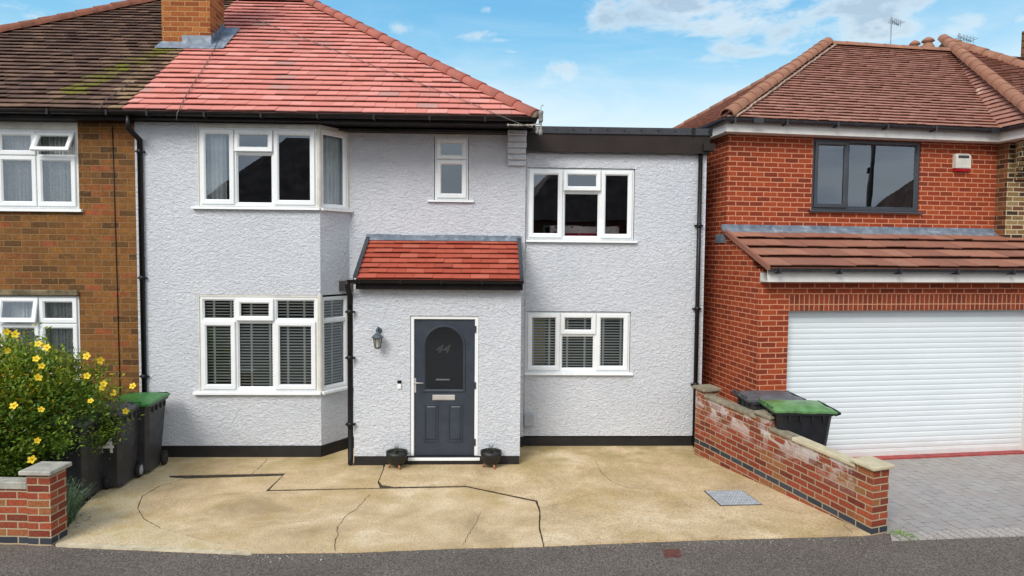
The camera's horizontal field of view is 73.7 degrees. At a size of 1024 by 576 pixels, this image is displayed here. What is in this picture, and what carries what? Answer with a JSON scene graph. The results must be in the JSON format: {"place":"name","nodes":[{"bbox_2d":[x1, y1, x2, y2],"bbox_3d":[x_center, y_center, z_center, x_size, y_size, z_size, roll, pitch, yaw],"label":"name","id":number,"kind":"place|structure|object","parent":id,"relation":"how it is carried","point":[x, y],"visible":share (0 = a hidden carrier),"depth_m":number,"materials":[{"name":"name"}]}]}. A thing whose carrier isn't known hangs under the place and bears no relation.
{"place":"outdoors","nodes":[
{"label":"outdoors","id":0,"kind":"place"},
{"bbox_2d":[17,454,96,527],"bbox_3d":[-8.422,2.533,9.023,7.346,0.030,3.552,1,3,0],"label":"garden bed","id":1,"kind":"object","parent":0,"point":[86,500],"visible":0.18,"depth_m":8.26,"materials":[{"name":"soil"}]},
{"bbox_2d":[32,412,110,499],"bbox_3d":[-5.370,2.058,8.429,0.596,1.030,0.832,0,3,-5],"label":"wheelie bin","id":2,"kind":"object","parent":1,"relation":"on","point":[85,468],"visible":0.41,"depth_m":8.19,"materials":[{"name":"grey plastic"}]},
{"bbox_2d":[0,322,144,476],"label":"flowering shrub","id":3,"kind":"object","parent":1,"relation":"on","point":[33,391],"visible":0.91,"depth_m":7.89,"materials":[{"name":"green plant"}]},
{"bbox_2d":[66,478,96,523],"bbox_3d":[-5.055,2.332,7.581,0.808,0.575,0.859,1,3,0],"label":"lavender","id":4,"kind":"object","parent":1,"relation":"on","point":[71,512],"visible":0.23,"depth_m":7.66,"materials":[{"name":"green plant"}]},
{"bbox_2d":[56,463,242,550],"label":"driveway","id":5,"kind":"structure","parent":0,"point":[112,511],"depth_m":7.60,"materials":[{"name":"concrete"}]},
{"bbox_2d":[68,512,91,526],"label":"pebbles","id":6,"kind":"object","parent":5,"relation":"on","point":[82,513],"visible":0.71,"depth_m":7.67,"materials":[{"name":"concrete"}]},
{"bbox_2d":[82,401,142,486],"bbox_3d":[-5.215,2.026,8.875,0.608,1.050,0.849,0,3,-7],"label":"wheelie bin","id":7,"kind":"object","parent":5,"relation":"on","point":[121,467],"visible":0.4,"depth_m":8.69,"materials":[{"name":"grey plastic"}]},
{"bbox_2d":[114,392,169,472],"bbox_3d":[-5.158,1.998,9.419,0.608,1.050,0.849,0,3,-7],"label":"wheelie bin","id":8,"kind":"object","parent":5,"relation":"on","point":[151,456],"visible":0.56,"depth_m":9.28,"materials":[{"name":"grey plastic"}]},
{"bbox_2d":[165,448,382,489],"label":"driveway","id":9,"kind":"structure","parent":0,"point":[333,471],"depth_m":9.52,"materials":[{"name":"concrete"}]},
{"bbox_2d":[138,476,542,553],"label":"driveway","id":10,"kind":"structure","parent":0,"point":[435,519],"depth_m":7.84,"materials":[{"name":"concrete"}]},
{"bbox_2d":[55,463,869,550],"bbox_3d":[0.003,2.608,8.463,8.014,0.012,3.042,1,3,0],"label":"driveway cracks","id":11,"kind":"object","parent":10,"relation":"on","point":[467,535],"visible":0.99,"depth_m":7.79,"materials":[{"name":"brown concrete"}]},
{"bbox_2d":[0,533,1023,575],"bbox_3d":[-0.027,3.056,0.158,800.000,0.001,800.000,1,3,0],"label":"road","id":12,"kind":"structure","parent":0,"point":[883,554],"depth_m":6.79,"materials":[{"name":"grey asphalt"}]},
{"bbox_2d":[0,461,71,545],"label":"front wall","id":13,"kind":"structure","parent":12,"relation":"on","point":[33,507],"depth_m":7.04,"materials":[{"name":"brick"}]},
{"bbox_2d":[0,0,236,446],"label":"brick house","id":14,"kind":"structure","parent":12,"relation":"on","point":[68,253],"depth_m":9.90,"materials":[{"name":"brown brick"}]},
{"bbox_2d":[0,296,80,382],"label":"window","id":15,"kind":"structure","parent":14,"relation":"in","point":[39,305],"depth_m":9.93,"materials":[{"name":"white plastic"}]},
{"bbox_2d":[0,129,82,211],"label":"window","id":16,"kind":"structure","parent":14,"relation":"in","point":[31,152],"depth_m":9.82,"materials":[{"name":"white plastic"}]},
{"bbox_2d":[100,81,129,107],"bbox_3d":[-5.697,-2.773,9.779,0.061,0.568,0.804,1,3,0],"label":"aerial cable","id":17,"kind":"object","parent":14,"relation":"attached to","point":[113,94],"visible":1,"depth_m":9.75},
{"bbox_2d":[55,542,251,554],"bbox_3d":[-3.665,2.677,6.971,2.108,0.040,0.086,1,3,5],"label":"kerb edging","id":18,"kind":"object","parent":12,"relation":"on","point":[110,546],"visible":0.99,"depth_m":6.96,"materials":[{"name":"concrete"}]},
{"bbox_2d":[121,0,725,465],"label":"rendered house","id":19,"kind":"structure","parent":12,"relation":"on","point":[315,214],"depth_m":10.36,"materials":[{"name":"white paint"}]},
{"bbox_2d":[176,33,221,120],"bbox_3d":[-4.872,-3.487,10.825,0.057,2.193,2.942,0,3,-10],"label":"aerial cable","id":20,"kind":"object","parent":19,"relation":"attached to","point":[196,78],"visible":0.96,"depth_m":10.29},
{"bbox_2d":[191,127,319,209],"bbox_3d":[-3.702,-1.724,9.930,1.826,1.277,0.216,0,3,-2],"label":"window","id":21,"kind":"structure","parent":19,"relation":"in","point":[212,141],"depth_m":9.89,"materials":[{"name":"white plastic"}]},
{"bbox_2d":[192,297,320,394],"bbox_3d":[-3.734,0.846,10.056,1.849,1.437,0.204,0,3,-2],"label":"window","id":22,"kind":"structure","parent":19,"relation":"in","point":[233,388],"depth_m":10.05,"materials":[{"name":"white plastic"}]},
{"bbox_2d":[321,130,352,212],"bbox_3d":[-2.668,-1.729,10.198,0.216,1.277,0.591,2,3,32],"label":"window","id":23,"kind":"structure","parent":19,"relation":"in","point":[334,145],"depth_m":10.30,"materials":[{"name":"white plastic"}]},
{"bbox_2d":[322,295,353,394],"bbox_3d":[-2.685,0.842,10.327,0.204,1.437,0.591,2,3,32],"label":"window","id":24,"kind":"structure","parent":19,"relation":"in","point":[343,385],"depth_m":10.38,"materials":[{"name":"white plastic"}]},
{"bbox_2d":[371,327,383,348],"bbox_3d":[-1.881,0.698,9.567,0.176,0.305,0.208,0,3,-2],"label":"wall lantern","id":25,"kind":"object","parent":19,"relation":"attached to","point":[377,336],"depth_m":9.52,"materials":[{"name":"grey metal"}]},
{"bbox_2d":[397,380,400,388],"bbox_3d":[-1.601,1.373,9.701,0.056,0.120,0.027,0,3,-2],"label":"doorbell","id":26,"kind":"object","parent":19,"relation":"attached to","point":[398,384],"visible":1,"depth_m":9.69,"materials":[{"name":"white plastic"}]},
{"bbox_2d":[408,316,479,460],"bbox_3d":[-0.968,1.475,9.786,1.031,2.161,0.155,0,3,-2],"label":"front door","id":27,"kind":"structure","parent":19,"relation":"in","point":[443,421],"depth_m":9.79,"materials":[{"name":"grey plastic"}]},
{"bbox_2d":[427,137,473,201],"bbox_3d":[-0.937,-1.816,10.478,0.710,1.000,0.134,0,3,-2],"label":"window","id":28,"kind":"structure","parent":19,"relation":"in","point":[440,159],"depth_m":10.45,"materials":[{"name":"white plastic"}]},
{"bbox_2d":[507,104,542,134],"bbox_3d":[0.188,-2.375,9.643,0.514,0.427,0.089,1,3,6],"label":"wire bracket","id":29,"kind":"object","parent":19,"relation":"attached to","point":[540,130],"visible":1,"depth_m":9.60,"materials":[{"name":"metal"}]},
{"bbox_2d":[255,19,537,129],"bbox_3d":[-2.282,-3.593,10.973,6.029,2.546,0.337,2,3,31],"label":"overhead wire","id":30,"kind":"object","parent":29,"relation":"attached to","point":[401,76],"visible":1,"depth_m":10.58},
{"bbox_2d":[523,414,533,432],"bbox_3d":[0.255,2.137,10.714,0.167,0.299,0.080,1,3,0],"label":"meter box","id":31,"kind":"object","parent":19,"relation":"attached to","point":[528,419],"visible":1,"depth_m":10.68,"materials":[{"name":"white plastic"}]},
{"bbox_2d":[524,311,632,374],"bbox_3d":[1.048,0.869,10.766,1.707,0.990,0.214,0,3,-2],"label":"window","id":32,"kind":"structure","parent":19,"relation":"in","point":[560,331],"depth_m":10.75,"materials":[{"name":"white plastic"}]},
{"bbox_2d":[534,318,544,364],"bbox_3d":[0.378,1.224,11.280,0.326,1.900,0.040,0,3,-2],"label":"window blind","id":33,"kind":"structure","parent":32,"relation":"in","point":[539,342],"depth_m":11.24,"materials":[{"name":"grey plastic"}]},
{"bbox_2d":[526,168,636,242],"bbox_3d":[1.084,-1.279,10.626,1.732,1.143,0.154,0,3,-2],"label":"window","id":34,"kind":"structure","parent":19,"relation":"in","point":[563,188],"depth_m":10.61,"materials":[{"name":"white plastic"}]},
{"bbox_2d":[550,225,618,235],"bbox_3d":[0.984,-0.600,11.812,1.700,0.900,1.950,0,3,-2],"label":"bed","id":35,"kind":"object","parent":19,"relation":"in","point":[570,230],"visible":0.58,"depth_m":10.97,"materials":[{"name":"grey fabric"}]},
{"bbox_2d":[61,490,860,562],"bbox_3d":[-0.736,2.616,8.410,9.120,0.015,3.429,1,3,0],"label":"grit","id":36,"kind":"object","parent":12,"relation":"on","point":[417,552],"visible":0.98,"depth_m":6.97,"materials":[{"name":"gravel"}]},
{"bbox_2d":[662,549,681,557],"bbox_3d":[1.642,2.717,6.991,0.195,0.006,0.203,1,3,0],"label":"stopcock cover","id":37,"kind":"object","parent":12,"relation":"on","point":[670,553],"visible":1,"depth_m":6.98,"materials":[{"name":"red metal"}]},
{"bbox_2d":[693,384,894,535],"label":"garden wall","id":38,"kind":"structure","parent":12,"relation":"on","point":[757,446],"depth_m":8.57,"materials":[{"name":"brick"}]},
{"bbox_2d":[673,31,1023,456],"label":"garage house","id":39,"kind":"structure","parent":12,"relation":"on","point":[864,261],"depth_m":10.75,"materials":[{"name":"red brick"}]},
{"bbox_2d":[808,139,923,213],"bbox_3d":[5.786,-1.814,11.157,2.038,1.173,0.144,0,3,-9],"label":"window","id":40,"kind":"structure","parent":39,"relation":"in","point":[815,207],"depth_m":11.11,"materials":[{"name":"grey plastic"}]},
{"bbox_2d":[888,17,903,43],"bbox_3d":[9.187,-5.808,16.423,0.341,1.351,0.331,0,3,-9],"label":"aerial","id":41,"kind":"object","parent":39,"relation":"attached to","point":[891,21],"visible":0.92,"depth_m":16.35,"materials":[{"name":"metal"}]},
{"bbox_2d":[786,310,1023,456],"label":"garage door","id":42,"kind":"structure","parent":39,"relation":"in","point":[900,382],"depth_m":10.40,"materials":[{"name":"white paint"}]},
{"bbox_2d":[952,153,970,172],"bbox_3d":[7.484,-2.078,11.357,0.285,0.305,0.080,0,3,-9],"label":"alarm box","id":43,"kind":"object","parent":39,"relation":"attached to","point":[961,163],"visible":1,"depth_m":11.33,"materials":[{"name":"white plastic"}]},
{"bbox_2d":[955,33,977,41],"bbox_3d":[10.488,-5.402,15.839,0.474,0.962,0.331,0,3,-9],"label":"aerial","id":44,"kind":"object","parent":39,"relation":"attached to","point":[959,36],"visible":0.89,"depth_m":15.77,"materials":[{"name":"metal"}]},
{"bbox_2d":[853,450,1023,459],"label":"garage threshold","id":45,"kind":"object","parent":12,"relation":"on","point":[937,455],"visible":0.18,"depth_m":10.46,"materials":[{"name":"red paint"}]},
{"bbox_2d":[890,527,1023,540],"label":"paving edge","id":46,"kind":"object","parent":12,"relation":"on","point":[967,533],"visible":1,"depth_m":7.51,"materials":[{"name":"white concrete"}]},
{"bbox_2d":[884,528,915,541],"bbox_3d":[4.273,2.691,7.448,0.368,0.053,0.388,-1,3,-26],"label":"weed","id":47,"kind":"object","parent":46,"relation":"on","point":[899,533],"visible":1,"depth_m":7.47,"materials":[{"name":"green plant"}]},
{"bbox_2d":[0,0,1023,127],"label":"sky","id":48,"kind":"structure","parent":0,"point":[589,63],"materials":[{"name":"blue"}]},
{"bbox_2d":[379,446,869,546],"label":"driveway","id":49,"kind":"structure","parent":0,"point":[662,496],"depth_m":8.64,"materials":[{"name":"concrete"}]},
{"bbox_2d":[386,444,407,469],"bbox_3d":[-1.621,2.354,9.609,0.304,0.369,0.304,1,3,0],"label":"planter","id":50,"kind":"object","parent":49,"relation":"on","point":[395,456],"visible":1,"depth_m":9.53,"materials":[{"name":"grey stone"}]},
{"bbox_2d":[480,443,501,469],"bbox_3d":[-0.297,2.368,9.670,0.304,0.358,0.304,1,3,0],"label":"planter","id":51,"kind":"object","parent":49,"relation":"on","point":[491,455],"visible":1,"depth_m":9.59,"materials":[{"name":"grey stone"}]},
{"bbox_2d":[704,490,761,505],"bbox_3d":[2.758,2.622,8.544,0.537,0.016,0.525,0,3,-5],"label":"manhole cover","id":52,"kind":"object","parent":49,"relation":"on","point":[730,497],"visible":1,"depth_m":8.50,"materials":[{"name":"metal"}]},
{"bbox_2d":[883,454,1023,533],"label":"block paving","id":53,"kind":"structure","parent":0,"point":[959,493],"depth_m":8.80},
{"bbox_2d":[732,389,805,409],"bbox_3d":[3.648,2.029,9.696,0.899,1.113,0.644,0,3,-2],"label":"wheelie bin","id":54,"kind":"object","parent":53,"relation":"on","point":[749,399],"visible":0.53,"depth_m":9.50,"materials":[{"name":"grey plastic"}]},
{"bbox_2d":[759,398,840,445],"bbox_3d":[3.788,2.063,9.066,0.899,1.113,0.644,1,3,2],"label":"wheelie bin","id":55,"kind":"object","parent":53,"relation":"on","point":[809,419],"visible":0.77,"depth_m":8.78,"materials":[{"name":"black plastic"}]}
]}

